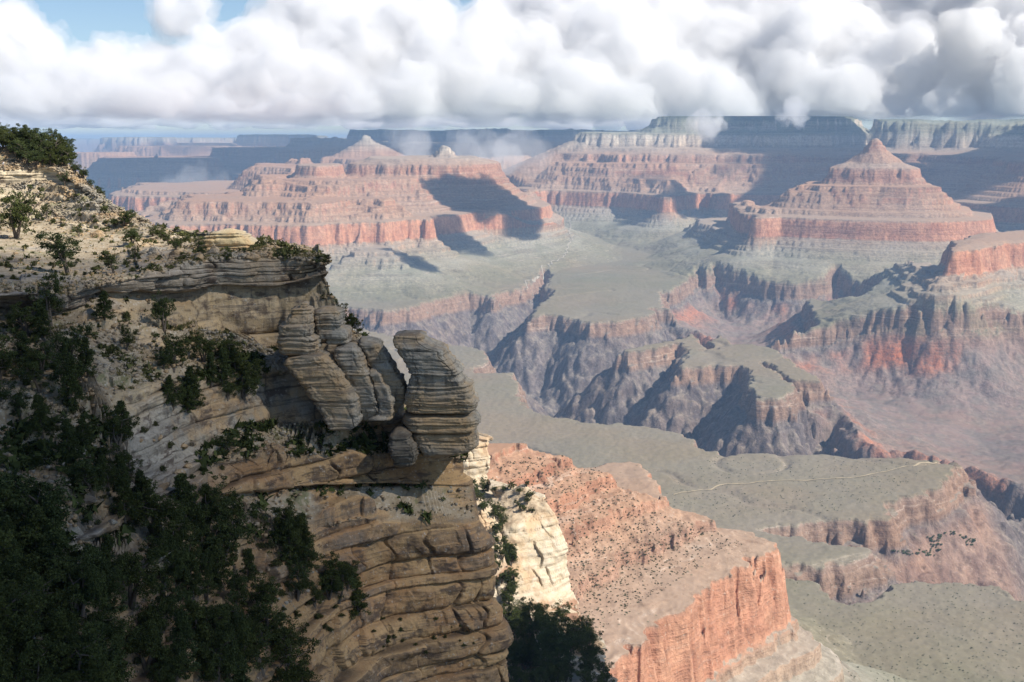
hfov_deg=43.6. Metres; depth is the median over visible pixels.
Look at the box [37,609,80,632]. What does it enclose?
juniper tree
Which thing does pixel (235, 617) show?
juniper tree
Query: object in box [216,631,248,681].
juniper tree
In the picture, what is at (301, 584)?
juniper tree
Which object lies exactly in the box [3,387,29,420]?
juniper tree
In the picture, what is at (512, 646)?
juniper tree
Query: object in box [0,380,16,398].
juniper tree
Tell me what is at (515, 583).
juniper tree
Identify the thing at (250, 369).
juniper tree
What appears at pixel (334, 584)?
juniper tree
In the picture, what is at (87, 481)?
juniper tree
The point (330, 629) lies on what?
shrub
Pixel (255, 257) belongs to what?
boulder
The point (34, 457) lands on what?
undergrowth
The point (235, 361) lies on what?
juniper tree
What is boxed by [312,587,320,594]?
shrub
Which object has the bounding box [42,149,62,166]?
juniper tree
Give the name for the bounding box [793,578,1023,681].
desert scrub
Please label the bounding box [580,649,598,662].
juniper tree
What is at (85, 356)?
fir tree
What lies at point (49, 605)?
juniper tree
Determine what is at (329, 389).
rock fin
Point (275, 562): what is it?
shrub
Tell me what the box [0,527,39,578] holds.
juniper tree
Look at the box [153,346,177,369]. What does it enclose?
juniper tree
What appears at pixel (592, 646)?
juniper tree
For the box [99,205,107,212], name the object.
juniper tree
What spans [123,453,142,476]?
juniper tree
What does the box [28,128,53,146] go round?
juniper tree
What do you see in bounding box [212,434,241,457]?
juniper tree
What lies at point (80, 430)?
fir tree
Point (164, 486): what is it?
boulder
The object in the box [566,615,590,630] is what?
juniper tree
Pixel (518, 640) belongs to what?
juniper tree
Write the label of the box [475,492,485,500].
juniper tree
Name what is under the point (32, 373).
juniper tree
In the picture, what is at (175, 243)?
juniper tree
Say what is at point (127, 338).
juniper tree
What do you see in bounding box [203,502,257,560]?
juniper tree
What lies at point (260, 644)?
juniper tree
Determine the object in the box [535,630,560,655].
juniper tree
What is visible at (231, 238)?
rock outcrop
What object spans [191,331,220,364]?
juniper tree
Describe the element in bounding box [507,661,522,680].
juniper tree
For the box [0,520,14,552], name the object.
juniper tree
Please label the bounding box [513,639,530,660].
juniper tree
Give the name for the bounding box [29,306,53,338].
fir tree
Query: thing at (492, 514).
juniper tree
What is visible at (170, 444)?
shrub
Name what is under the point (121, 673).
juniper tree
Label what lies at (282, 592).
shrub
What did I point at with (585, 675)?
juniper tree
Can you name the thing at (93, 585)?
juniper tree
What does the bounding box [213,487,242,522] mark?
juniper tree
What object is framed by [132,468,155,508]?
fir tree
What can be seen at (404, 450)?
rock block
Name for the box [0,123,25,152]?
juniper tree
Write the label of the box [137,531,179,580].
juniper tree
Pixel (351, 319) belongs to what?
leaning tree
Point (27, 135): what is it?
juniper tree
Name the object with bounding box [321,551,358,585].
juniper tree
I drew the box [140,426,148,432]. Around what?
shrub
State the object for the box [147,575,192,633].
juniper tree
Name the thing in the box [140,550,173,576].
boulder
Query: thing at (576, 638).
juniper tree
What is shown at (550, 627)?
juniper tree
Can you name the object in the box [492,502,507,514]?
juniper tree
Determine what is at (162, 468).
shrub
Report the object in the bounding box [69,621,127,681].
juniper tree
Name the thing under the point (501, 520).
juniper tree
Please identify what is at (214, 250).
boulder
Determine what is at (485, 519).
cream cliff
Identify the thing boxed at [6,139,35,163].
juniper tree
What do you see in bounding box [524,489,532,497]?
juniper tree
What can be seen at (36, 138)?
juniper tree
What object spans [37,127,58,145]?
juniper tree
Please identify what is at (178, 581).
fir tree
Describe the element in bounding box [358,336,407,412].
rock fin
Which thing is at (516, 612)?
juniper tree
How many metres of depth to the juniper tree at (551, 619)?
512.73 m
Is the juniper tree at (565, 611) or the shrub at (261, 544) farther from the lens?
the juniper tree at (565, 611)
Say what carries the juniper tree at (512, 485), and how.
on the cream cliff at (537, 536)
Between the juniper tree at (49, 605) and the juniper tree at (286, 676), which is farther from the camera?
the juniper tree at (286, 676)
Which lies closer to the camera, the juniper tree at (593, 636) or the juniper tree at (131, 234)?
the juniper tree at (131, 234)
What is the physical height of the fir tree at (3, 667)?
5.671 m
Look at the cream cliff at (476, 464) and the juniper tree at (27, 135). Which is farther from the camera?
the cream cliff at (476, 464)
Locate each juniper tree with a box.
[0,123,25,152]
[0,184,44,238]
[0,326,28,383]
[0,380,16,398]
[0,471,71,547]
[0,478,47,521]
[0,487,27,542]
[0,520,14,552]
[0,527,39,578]
[0,557,75,632]
[1,301,46,336]
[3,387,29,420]
[6,124,31,145]
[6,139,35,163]
[7,140,32,158]
[11,360,52,392]
[12,630,40,662]
[16,128,36,150]
[19,128,42,154]
[19,336,57,374]
[20,146,47,169]
[24,273,64,325]
[25,128,52,156]
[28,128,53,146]
[31,141,52,162]
[33,231,81,273]
[36,352,83,399]
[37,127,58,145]
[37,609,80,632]
[37,619,116,681]
[38,135,67,163]
[40,204,50,216]
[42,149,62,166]
[43,132,65,148]
[44,543,112,617]
[49,322,94,362]
[50,143,76,168]
[52,545,109,624]
[53,142,74,166]
[56,171,69,185]
[57,136,75,161]
[63,459,106,496]
[67,161,81,174]
[67,600,104,635]
[68,454,103,485]
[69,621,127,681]
[72,223,82,236]
[76,169,88,178]
[81,596,129,647]
[85,178,93,185]
[96,189,105,196]
[96,463,121,497]
[97,250,119,273]
[98,560,128,604]
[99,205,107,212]
[99,405,139,447]
[99,443,129,465]
[99,633,137,681]
[105,617,132,646]
[108,217,118,226]
[116,547,168,610]
[118,209,135,225]
[118,324,138,350]
[119,477,191,538]
[120,614,168,672]
[121,225,142,242]
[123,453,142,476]
[127,245,140,264]
[129,589,181,652]
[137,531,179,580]
[142,536,192,593]
[145,656,176,681]
[147,511,189,544]
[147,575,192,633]
[148,225,156,236]
[149,639,195,681]
[150,289,176,333]
[151,332,191,371]
[153,223,166,238]
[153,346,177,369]
[158,232,171,244]
[168,375,186,410]
[171,240,181,249]
[177,236,185,246]
[178,486,204,521]
[191,234,204,247]
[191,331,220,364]
[193,475,238,526]
[194,599,235,641]
[194,624,251,681]
[197,246,206,253]
[200,569,223,603]
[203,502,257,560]
[210,590,246,631]
[212,332,242,361]
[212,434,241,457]
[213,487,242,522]
[216,614,261,663]
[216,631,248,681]
[217,377,238,400]
[222,250,231,261]
[223,573,248,604]
[228,348,245,370]
[230,364,264,400]
[231,584,299,647]
[234,614,263,644]
[234,619,276,676]
[235,358,264,383]
[240,571,280,611]
[265,522,287,547]
[268,498,307,535]
[268,629,320,681]
[269,617,309,666]
[285,560,315,601]
[287,532,327,579]
[293,533,315,574]
[295,653,321,681]
[305,577,326,607]
[318,561,357,603]
[318,566,343,599]
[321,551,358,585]
[344,560,360,590]
[474,484,480,495]
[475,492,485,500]
[477,499,488,510]
[479,477,496,491]
[487,509,496,518]
[489,522,502,535]
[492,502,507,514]
[492,506,504,521]
[493,543,504,551]
[495,559,502,570]
[498,514,508,528]
[498,567,511,583]
[499,549,508,558]
[499,602,518,619]
[500,589,507,595]
[501,591,515,604]
[504,551,517,565]
[505,584,517,595]
[506,479,516,488]
[506,543,516,554]
[506,642,526,665]
[507,566,521,580]
[507,598,529,616]
[507,614,531,636]
[507,615,517,634]
[507,644,526,666]
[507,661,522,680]
[508,549,518,559]
[508,634,528,648]
[509,581,519,587]
[510,619,529,641]
[511,610,526,617]
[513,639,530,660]
[517,626,536,643]
[519,597,555,623]
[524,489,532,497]
[524,495,531,504]
[525,617,541,633]
[525,635,537,644]
[533,608,552,628]
[533,619,554,637]
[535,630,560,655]
[537,615,558,629]
[541,619,563,631]
[549,606,570,627]
[551,653,575,669]
[554,599,571,615]
[557,656,581,681]
[560,627,588,653]
[561,616,579,629]
[562,622,581,633]
[565,620,588,636]
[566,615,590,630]
[575,667,596,681]
[577,654,596,676]
[578,615,594,631]
[578,640,606,654]
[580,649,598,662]
[582,625,603,644]
[593,658,614,678]
[597,671,614,681]
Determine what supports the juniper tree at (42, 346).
on the spur cliff at (416, 573)
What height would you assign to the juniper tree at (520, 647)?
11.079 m
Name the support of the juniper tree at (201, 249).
on the spur cliff at (416, 573)
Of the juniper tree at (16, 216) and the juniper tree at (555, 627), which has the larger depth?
the juniper tree at (555, 627)
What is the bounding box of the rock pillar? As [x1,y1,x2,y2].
[393,330,479,413]
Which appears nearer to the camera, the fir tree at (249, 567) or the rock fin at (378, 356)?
the fir tree at (249, 567)
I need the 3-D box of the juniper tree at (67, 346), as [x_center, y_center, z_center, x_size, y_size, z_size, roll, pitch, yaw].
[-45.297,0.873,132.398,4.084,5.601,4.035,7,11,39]
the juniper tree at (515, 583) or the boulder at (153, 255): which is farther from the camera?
the juniper tree at (515, 583)
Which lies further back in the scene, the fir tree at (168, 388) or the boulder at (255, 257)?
the boulder at (255, 257)
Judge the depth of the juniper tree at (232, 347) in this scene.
154.98 m
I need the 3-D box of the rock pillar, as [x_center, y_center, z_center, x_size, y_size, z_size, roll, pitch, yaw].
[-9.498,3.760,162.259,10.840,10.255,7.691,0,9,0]
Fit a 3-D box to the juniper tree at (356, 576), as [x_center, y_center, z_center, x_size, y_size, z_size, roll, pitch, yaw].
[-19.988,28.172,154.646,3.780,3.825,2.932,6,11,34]
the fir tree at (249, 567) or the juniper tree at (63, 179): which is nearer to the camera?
the fir tree at (249, 567)
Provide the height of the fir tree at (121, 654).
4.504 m
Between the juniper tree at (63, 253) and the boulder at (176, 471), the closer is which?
the boulder at (176, 471)
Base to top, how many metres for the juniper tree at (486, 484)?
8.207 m
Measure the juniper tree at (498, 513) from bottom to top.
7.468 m
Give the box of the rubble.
[0,212,474,665]
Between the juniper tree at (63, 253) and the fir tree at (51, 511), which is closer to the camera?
the fir tree at (51, 511)
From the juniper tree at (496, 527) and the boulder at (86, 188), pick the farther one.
the juniper tree at (496, 527)
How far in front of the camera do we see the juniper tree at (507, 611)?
573.65 m
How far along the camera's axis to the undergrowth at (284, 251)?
163.11 m
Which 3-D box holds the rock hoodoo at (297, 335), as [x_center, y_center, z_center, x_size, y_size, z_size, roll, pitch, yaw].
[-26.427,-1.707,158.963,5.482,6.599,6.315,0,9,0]
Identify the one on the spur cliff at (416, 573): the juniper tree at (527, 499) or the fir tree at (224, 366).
the fir tree at (224, 366)
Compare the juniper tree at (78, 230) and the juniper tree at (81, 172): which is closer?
the juniper tree at (78, 230)
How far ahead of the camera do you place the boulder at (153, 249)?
170.74 m
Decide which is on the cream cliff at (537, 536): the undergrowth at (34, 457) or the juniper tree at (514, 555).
the juniper tree at (514, 555)
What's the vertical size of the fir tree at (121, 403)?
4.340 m
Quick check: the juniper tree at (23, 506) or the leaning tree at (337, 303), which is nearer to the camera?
the juniper tree at (23, 506)
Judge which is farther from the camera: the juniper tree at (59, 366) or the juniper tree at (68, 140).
the juniper tree at (68, 140)
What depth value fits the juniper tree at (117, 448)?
127.27 m
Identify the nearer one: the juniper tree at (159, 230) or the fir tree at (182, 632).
the fir tree at (182, 632)
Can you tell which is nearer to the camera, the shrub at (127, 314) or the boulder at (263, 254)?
the shrub at (127, 314)
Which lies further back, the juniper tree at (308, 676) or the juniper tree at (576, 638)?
the juniper tree at (576, 638)
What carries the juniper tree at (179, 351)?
on the spur cliff at (416, 573)
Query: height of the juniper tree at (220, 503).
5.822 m
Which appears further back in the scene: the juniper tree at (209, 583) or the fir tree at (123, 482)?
the juniper tree at (209, 583)
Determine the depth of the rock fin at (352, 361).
158.79 m
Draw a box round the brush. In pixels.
[497,455,741,633]
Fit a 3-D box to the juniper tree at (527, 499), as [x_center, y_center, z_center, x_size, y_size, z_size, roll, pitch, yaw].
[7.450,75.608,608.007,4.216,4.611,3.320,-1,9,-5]
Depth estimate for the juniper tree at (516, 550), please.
588.14 m
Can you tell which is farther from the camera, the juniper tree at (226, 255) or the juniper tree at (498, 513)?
the juniper tree at (498, 513)
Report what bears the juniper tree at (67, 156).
on the spur cliff at (416, 573)
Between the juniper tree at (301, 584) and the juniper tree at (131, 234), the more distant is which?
the juniper tree at (131, 234)
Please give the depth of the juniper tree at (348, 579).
151.81 m
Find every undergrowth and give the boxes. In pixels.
[0,193,361,418]
[0,330,468,678]
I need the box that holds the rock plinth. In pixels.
[402,409,480,433]
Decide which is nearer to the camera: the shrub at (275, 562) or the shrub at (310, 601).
the shrub at (275, 562)
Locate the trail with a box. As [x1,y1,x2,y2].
[674,462,936,494]
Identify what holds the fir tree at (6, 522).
on the spur cliff at (416, 573)
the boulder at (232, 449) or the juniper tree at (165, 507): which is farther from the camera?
the boulder at (232, 449)
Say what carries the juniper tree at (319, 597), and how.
on the spur cliff at (416, 573)
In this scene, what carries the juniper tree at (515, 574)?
on the cream cliff at (537, 536)
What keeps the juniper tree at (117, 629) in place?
on the spur cliff at (416, 573)
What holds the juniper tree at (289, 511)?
on the spur cliff at (416, 573)
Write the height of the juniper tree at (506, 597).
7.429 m
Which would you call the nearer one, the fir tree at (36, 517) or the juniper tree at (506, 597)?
the fir tree at (36, 517)
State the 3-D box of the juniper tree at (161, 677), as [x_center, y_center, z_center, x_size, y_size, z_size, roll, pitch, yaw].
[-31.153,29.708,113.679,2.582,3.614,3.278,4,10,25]
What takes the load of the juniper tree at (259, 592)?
on the spur cliff at (416, 573)
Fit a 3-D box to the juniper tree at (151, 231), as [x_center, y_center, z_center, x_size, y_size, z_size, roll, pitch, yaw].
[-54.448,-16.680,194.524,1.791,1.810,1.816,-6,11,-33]
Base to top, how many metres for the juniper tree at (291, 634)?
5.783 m
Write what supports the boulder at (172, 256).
on the spur cliff at (416, 573)
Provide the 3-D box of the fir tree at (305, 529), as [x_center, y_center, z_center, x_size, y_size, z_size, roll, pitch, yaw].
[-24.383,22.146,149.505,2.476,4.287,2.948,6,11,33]
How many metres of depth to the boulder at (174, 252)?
166.97 m
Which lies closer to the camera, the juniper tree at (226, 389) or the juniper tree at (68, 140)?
the juniper tree at (226, 389)
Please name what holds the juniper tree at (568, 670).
on the cream cliff at (537, 536)
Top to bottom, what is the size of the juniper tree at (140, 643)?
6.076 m
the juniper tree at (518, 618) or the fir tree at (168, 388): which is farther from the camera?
the juniper tree at (518, 618)
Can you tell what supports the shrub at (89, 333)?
on the spur cliff at (416, 573)
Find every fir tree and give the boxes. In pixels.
[0,507,21,565]
[0,515,26,566]
[0,647,18,681]
[11,331,33,364]
[14,521,34,557]
[15,504,65,574]
[24,393,56,438]
[28,648,42,678]
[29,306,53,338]
[32,518,80,589]
[39,492,77,564]
[54,357,85,410]
[55,418,85,463]
[74,413,95,448]
[75,335,97,377]
[82,543,127,614]
[91,289,115,320]
[99,533,129,599]
[109,472,141,522]
[109,639,131,681]
[112,454,133,492]
[113,400,135,441]
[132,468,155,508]
[161,376,177,404]
[166,608,200,679]
[169,473,205,533]
[175,562,184,583]
[180,385,196,413]
[180,550,209,599]
[182,366,203,401]
[182,374,205,406]
[182,599,222,673]
[199,482,214,517]
[203,352,220,387]
[203,536,240,589]
[203,543,220,576]
[214,348,233,382]
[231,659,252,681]
[237,548,259,581]
[276,516,304,564]
[294,526,305,552]
[298,513,314,546]
[349,577,371,619]
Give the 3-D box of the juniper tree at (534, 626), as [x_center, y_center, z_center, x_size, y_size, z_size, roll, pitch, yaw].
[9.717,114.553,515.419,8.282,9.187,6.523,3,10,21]
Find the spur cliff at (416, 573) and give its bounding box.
[0,147,513,681]
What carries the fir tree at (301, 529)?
on the spur cliff at (416, 573)
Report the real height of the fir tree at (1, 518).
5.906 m
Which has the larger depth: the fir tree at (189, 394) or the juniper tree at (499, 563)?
the juniper tree at (499, 563)
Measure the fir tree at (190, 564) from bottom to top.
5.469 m
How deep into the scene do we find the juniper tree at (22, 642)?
97.10 m
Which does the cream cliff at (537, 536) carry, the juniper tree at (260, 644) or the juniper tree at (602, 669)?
the juniper tree at (602, 669)
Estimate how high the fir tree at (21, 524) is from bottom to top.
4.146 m
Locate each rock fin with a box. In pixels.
[283,350,362,430]
[334,342,378,420]
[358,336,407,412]
[368,367,395,420]
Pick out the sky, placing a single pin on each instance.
(96, 69)
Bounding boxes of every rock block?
[388,426,419,467]
[412,428,478,460]
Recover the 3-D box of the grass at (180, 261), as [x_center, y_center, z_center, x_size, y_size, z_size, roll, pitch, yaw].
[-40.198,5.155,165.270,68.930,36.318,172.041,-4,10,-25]
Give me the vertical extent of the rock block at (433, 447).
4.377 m
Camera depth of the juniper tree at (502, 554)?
555.01 m
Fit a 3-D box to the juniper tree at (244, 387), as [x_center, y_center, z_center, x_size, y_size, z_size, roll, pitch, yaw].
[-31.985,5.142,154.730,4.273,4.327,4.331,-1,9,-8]
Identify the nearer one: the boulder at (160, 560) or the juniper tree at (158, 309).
the boulder at (160, 560)
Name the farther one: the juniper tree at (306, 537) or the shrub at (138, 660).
the juniper tree at (306, 537)
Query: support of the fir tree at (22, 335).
on the spur cliff at (416, 573)
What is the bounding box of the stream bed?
[525,219,572,287]
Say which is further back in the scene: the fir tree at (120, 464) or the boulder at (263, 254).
the boulder at (263, 254)
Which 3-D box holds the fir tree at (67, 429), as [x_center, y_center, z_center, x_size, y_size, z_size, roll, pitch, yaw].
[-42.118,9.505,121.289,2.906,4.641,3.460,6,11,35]
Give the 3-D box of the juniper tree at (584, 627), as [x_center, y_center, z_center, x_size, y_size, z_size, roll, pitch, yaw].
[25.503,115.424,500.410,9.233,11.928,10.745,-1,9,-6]
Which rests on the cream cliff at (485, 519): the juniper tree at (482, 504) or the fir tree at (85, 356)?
the juniper tree at (482, 504)
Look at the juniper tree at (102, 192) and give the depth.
215.63 m
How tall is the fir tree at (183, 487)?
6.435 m
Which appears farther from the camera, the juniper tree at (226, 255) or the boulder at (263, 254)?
the boulder at (263, 254)
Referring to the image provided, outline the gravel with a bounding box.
[0,146,156,227]
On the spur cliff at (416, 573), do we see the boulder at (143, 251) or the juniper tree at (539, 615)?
the boulder at (143, 251)
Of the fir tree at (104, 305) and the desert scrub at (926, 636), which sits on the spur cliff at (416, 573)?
the fir tree at (104, 305)
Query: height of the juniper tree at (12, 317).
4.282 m
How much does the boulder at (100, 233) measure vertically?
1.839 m
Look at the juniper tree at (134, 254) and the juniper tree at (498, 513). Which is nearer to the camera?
the juniper tree at (134, 254)
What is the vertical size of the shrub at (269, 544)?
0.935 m
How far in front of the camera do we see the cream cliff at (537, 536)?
595.32 m
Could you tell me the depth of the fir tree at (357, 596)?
154.87 m
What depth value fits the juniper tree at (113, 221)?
204.24 m
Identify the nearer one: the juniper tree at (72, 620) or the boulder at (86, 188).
the juniper tree at (72, 620)
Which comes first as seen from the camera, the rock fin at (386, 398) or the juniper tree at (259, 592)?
the juniper tree at (259, 592)
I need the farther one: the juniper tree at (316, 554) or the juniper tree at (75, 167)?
the juniper tree at (75, 167)
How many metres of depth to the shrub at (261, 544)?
145.04 m
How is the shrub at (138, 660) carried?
on the spur cliff at (416, 573)
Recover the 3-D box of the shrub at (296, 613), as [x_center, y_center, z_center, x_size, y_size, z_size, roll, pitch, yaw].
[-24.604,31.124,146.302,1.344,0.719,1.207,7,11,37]
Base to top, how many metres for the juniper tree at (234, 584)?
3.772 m
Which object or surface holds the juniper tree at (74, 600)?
on the spur cliff at (416, 573)
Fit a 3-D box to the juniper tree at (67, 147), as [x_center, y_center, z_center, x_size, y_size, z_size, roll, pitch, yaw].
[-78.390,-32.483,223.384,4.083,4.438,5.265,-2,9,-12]
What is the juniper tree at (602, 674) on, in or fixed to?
on the cream cliff at (537, 536)
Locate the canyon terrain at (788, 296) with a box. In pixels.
[0,116,1023,681]
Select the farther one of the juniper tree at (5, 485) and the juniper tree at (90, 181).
the juniper tree at (90, 181)
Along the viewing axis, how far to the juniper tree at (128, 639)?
111.26 m
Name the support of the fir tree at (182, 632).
on the spur cliff at (416, 573)
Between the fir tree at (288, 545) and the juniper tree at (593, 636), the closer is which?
the fir tree at (288, 545)
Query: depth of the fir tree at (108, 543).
113.41 m
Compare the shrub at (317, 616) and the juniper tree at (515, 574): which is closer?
the shrub at (317, 616)
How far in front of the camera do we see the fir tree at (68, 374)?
126.69 m
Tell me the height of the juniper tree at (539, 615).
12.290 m
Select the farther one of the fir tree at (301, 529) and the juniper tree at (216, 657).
the fir tree at (301, 529)
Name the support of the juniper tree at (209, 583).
on the spur cliff at (416, 573)
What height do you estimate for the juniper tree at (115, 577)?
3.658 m
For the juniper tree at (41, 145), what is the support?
on the spur cliff at (416, 573)
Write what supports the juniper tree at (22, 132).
on the spur cliff at (416, 573)
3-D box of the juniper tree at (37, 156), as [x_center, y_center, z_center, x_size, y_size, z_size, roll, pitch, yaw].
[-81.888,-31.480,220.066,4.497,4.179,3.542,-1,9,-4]
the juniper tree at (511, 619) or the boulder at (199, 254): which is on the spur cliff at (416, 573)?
the boulder at (199, 254)
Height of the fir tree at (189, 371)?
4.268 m
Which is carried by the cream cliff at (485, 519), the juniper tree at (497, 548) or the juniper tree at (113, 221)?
the juniper tree at (497, 548)
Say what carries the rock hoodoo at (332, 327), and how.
on the rock fin at (352, 361)
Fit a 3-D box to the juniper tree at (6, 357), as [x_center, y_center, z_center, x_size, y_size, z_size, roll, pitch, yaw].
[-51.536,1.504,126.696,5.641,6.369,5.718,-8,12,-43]
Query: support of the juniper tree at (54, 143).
on the spur cliff at (416, 573)
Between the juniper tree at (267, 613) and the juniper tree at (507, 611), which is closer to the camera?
the juniper tree at (267, 613)
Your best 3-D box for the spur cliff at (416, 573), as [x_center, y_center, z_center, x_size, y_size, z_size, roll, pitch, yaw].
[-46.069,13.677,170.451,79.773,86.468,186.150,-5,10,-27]
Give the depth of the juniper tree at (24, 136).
223.28 m
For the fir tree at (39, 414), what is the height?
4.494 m
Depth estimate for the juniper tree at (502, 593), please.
578.19 m
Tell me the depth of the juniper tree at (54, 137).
225.98 m
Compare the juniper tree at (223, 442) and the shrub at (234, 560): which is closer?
the shrub at (234, 560)
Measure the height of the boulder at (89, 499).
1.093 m
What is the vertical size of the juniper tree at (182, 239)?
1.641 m
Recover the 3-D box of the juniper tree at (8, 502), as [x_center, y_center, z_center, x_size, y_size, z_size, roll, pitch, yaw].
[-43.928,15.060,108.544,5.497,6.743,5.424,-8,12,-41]
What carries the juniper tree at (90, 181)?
on the spur cliff at (416, 573)
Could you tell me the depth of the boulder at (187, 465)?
138.78 m
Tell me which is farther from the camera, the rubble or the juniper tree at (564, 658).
the juniper tree at (564, 658)
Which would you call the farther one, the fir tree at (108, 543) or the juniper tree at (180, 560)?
the juniper tree at (180, 560)
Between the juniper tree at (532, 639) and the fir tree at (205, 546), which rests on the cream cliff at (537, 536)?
the juniper tree at (532, 639)
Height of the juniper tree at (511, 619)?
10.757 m
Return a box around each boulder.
[82,186,90,191]
[82,494,96,504]
[90,230,104,237]
[108,519,117,524]
[137,247,148,254]
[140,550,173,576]
[148,247,158,252]
[148,250,160,258]
[159,481,171,489]
[168,255,179,258]
[169,250,179,255]
[174,467,185,474]
[183,461,192,467]
[194,252,203,258]
[206,244,220,253]
[215,455,225,463]
[226,446,236,451]
[239,249,245,258]
[250,254,259,260]
[257,251,268,257]
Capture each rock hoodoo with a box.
[277,301,322,354]
[313,306,351,344]
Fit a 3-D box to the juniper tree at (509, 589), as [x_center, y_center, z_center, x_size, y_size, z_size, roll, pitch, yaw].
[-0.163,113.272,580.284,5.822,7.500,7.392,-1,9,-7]
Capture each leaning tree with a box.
[334,297,348,311]
[344,310,362,329]
[352,321,363,333]
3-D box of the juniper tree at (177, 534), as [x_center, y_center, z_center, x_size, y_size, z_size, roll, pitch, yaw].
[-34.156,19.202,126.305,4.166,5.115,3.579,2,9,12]
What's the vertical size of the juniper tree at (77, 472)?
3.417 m
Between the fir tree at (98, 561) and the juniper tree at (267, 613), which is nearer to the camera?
the fir tree at (98, 561)
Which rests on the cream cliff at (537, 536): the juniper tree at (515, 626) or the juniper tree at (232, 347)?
the juniper tree at (515, 626)
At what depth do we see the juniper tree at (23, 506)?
109.69 m
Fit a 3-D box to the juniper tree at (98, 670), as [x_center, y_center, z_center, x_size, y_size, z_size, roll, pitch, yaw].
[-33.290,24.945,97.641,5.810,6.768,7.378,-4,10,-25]
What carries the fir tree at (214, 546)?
on the spur cliff at (416, 573)
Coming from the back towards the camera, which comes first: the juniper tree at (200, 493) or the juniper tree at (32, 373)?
the juniper tree at (200, 493)
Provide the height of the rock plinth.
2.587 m
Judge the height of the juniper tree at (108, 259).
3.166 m
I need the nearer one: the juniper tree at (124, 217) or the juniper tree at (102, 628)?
the juniper tree at (102, 628)
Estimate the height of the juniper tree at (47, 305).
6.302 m
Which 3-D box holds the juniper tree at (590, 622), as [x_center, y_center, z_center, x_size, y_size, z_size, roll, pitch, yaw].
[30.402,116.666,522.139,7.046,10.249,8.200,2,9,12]
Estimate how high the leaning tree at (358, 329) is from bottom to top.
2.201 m
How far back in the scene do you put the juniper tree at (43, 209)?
213.15 m
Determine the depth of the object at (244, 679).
125.17 m
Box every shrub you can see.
[84,331,93,336]
[122,311,130,318]
[133,656,141,664]
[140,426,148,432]
[159,466,166,470]
[168,440,174,447]
[228,553,237,561]
[258,542,265,547]
[264,539,276,547]
[269,558,282,566]
[279,589,287,595]
[293,610,301,617]
[305,599,315,605]
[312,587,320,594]
[313,613,323,619]
[326,626,334,631]
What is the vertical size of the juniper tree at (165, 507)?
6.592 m
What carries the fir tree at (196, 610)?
on the spur cliff at (416, 573)
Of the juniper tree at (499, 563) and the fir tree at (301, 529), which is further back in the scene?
the juniper tree at (499, 563)
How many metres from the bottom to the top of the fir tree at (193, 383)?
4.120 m
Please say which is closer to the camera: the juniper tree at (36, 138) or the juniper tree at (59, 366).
the juniper tree at (59, 366)
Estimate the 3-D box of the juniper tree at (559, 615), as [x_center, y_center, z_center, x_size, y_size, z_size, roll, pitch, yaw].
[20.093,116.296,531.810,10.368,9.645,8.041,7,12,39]
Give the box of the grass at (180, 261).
[0,218,473,663]
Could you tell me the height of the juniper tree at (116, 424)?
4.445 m
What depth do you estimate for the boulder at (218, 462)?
145.23 m
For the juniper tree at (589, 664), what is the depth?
455.81 m
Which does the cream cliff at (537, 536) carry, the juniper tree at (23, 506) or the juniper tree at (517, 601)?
the juniper tree at (517, 601)
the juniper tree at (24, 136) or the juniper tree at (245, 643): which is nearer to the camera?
the juniper tree at (245, 643)
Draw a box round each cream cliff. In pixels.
[463,433,496,499]
[476,497,507,575]
[483,479,617,681]
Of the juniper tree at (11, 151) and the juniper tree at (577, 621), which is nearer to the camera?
the juniper tree at (11, 151)
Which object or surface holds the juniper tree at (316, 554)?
on the spur cliff at (416, 573)
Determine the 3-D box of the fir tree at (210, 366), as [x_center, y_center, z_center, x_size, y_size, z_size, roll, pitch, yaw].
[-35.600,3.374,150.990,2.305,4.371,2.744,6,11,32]
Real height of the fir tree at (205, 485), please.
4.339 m
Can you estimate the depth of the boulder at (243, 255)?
165.61 m
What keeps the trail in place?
on the canyon terrain at (788, 296)
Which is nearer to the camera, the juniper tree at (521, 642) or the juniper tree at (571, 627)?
the juniper tree at (521, 642)
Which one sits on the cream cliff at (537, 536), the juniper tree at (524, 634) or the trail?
the juniper tree at (524, 634)
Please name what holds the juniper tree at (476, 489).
on the cream cliff at (485, 519)
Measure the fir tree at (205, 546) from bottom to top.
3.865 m
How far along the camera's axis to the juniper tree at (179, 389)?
142.51 m
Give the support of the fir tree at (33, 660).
on the spur cliff at (416, 573)
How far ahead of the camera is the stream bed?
8750.10 m
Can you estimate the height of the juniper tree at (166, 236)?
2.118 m
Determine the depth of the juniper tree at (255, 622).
129.52 m
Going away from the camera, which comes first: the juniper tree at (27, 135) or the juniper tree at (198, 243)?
the juniper tree at (198, 243)
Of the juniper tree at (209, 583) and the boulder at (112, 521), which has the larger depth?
the juniper tree at (209, 583)
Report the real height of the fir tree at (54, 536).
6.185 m
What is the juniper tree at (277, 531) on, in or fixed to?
on the spur cliff at (416, 573)
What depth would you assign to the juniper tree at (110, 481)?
123.67 m
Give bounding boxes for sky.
[0,0,1023,138]
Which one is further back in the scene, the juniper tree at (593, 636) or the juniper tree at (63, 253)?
the juniper tree at (593, 636)
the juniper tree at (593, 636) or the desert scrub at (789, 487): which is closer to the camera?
the juniper tree at (593, 636)
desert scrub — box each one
[666,455,929,516]
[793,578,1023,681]
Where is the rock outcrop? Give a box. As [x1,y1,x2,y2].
[199,228,259,248]
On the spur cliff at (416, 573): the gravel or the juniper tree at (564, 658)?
the gravel
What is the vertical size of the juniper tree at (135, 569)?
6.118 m
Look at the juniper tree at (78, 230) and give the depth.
199.32 m

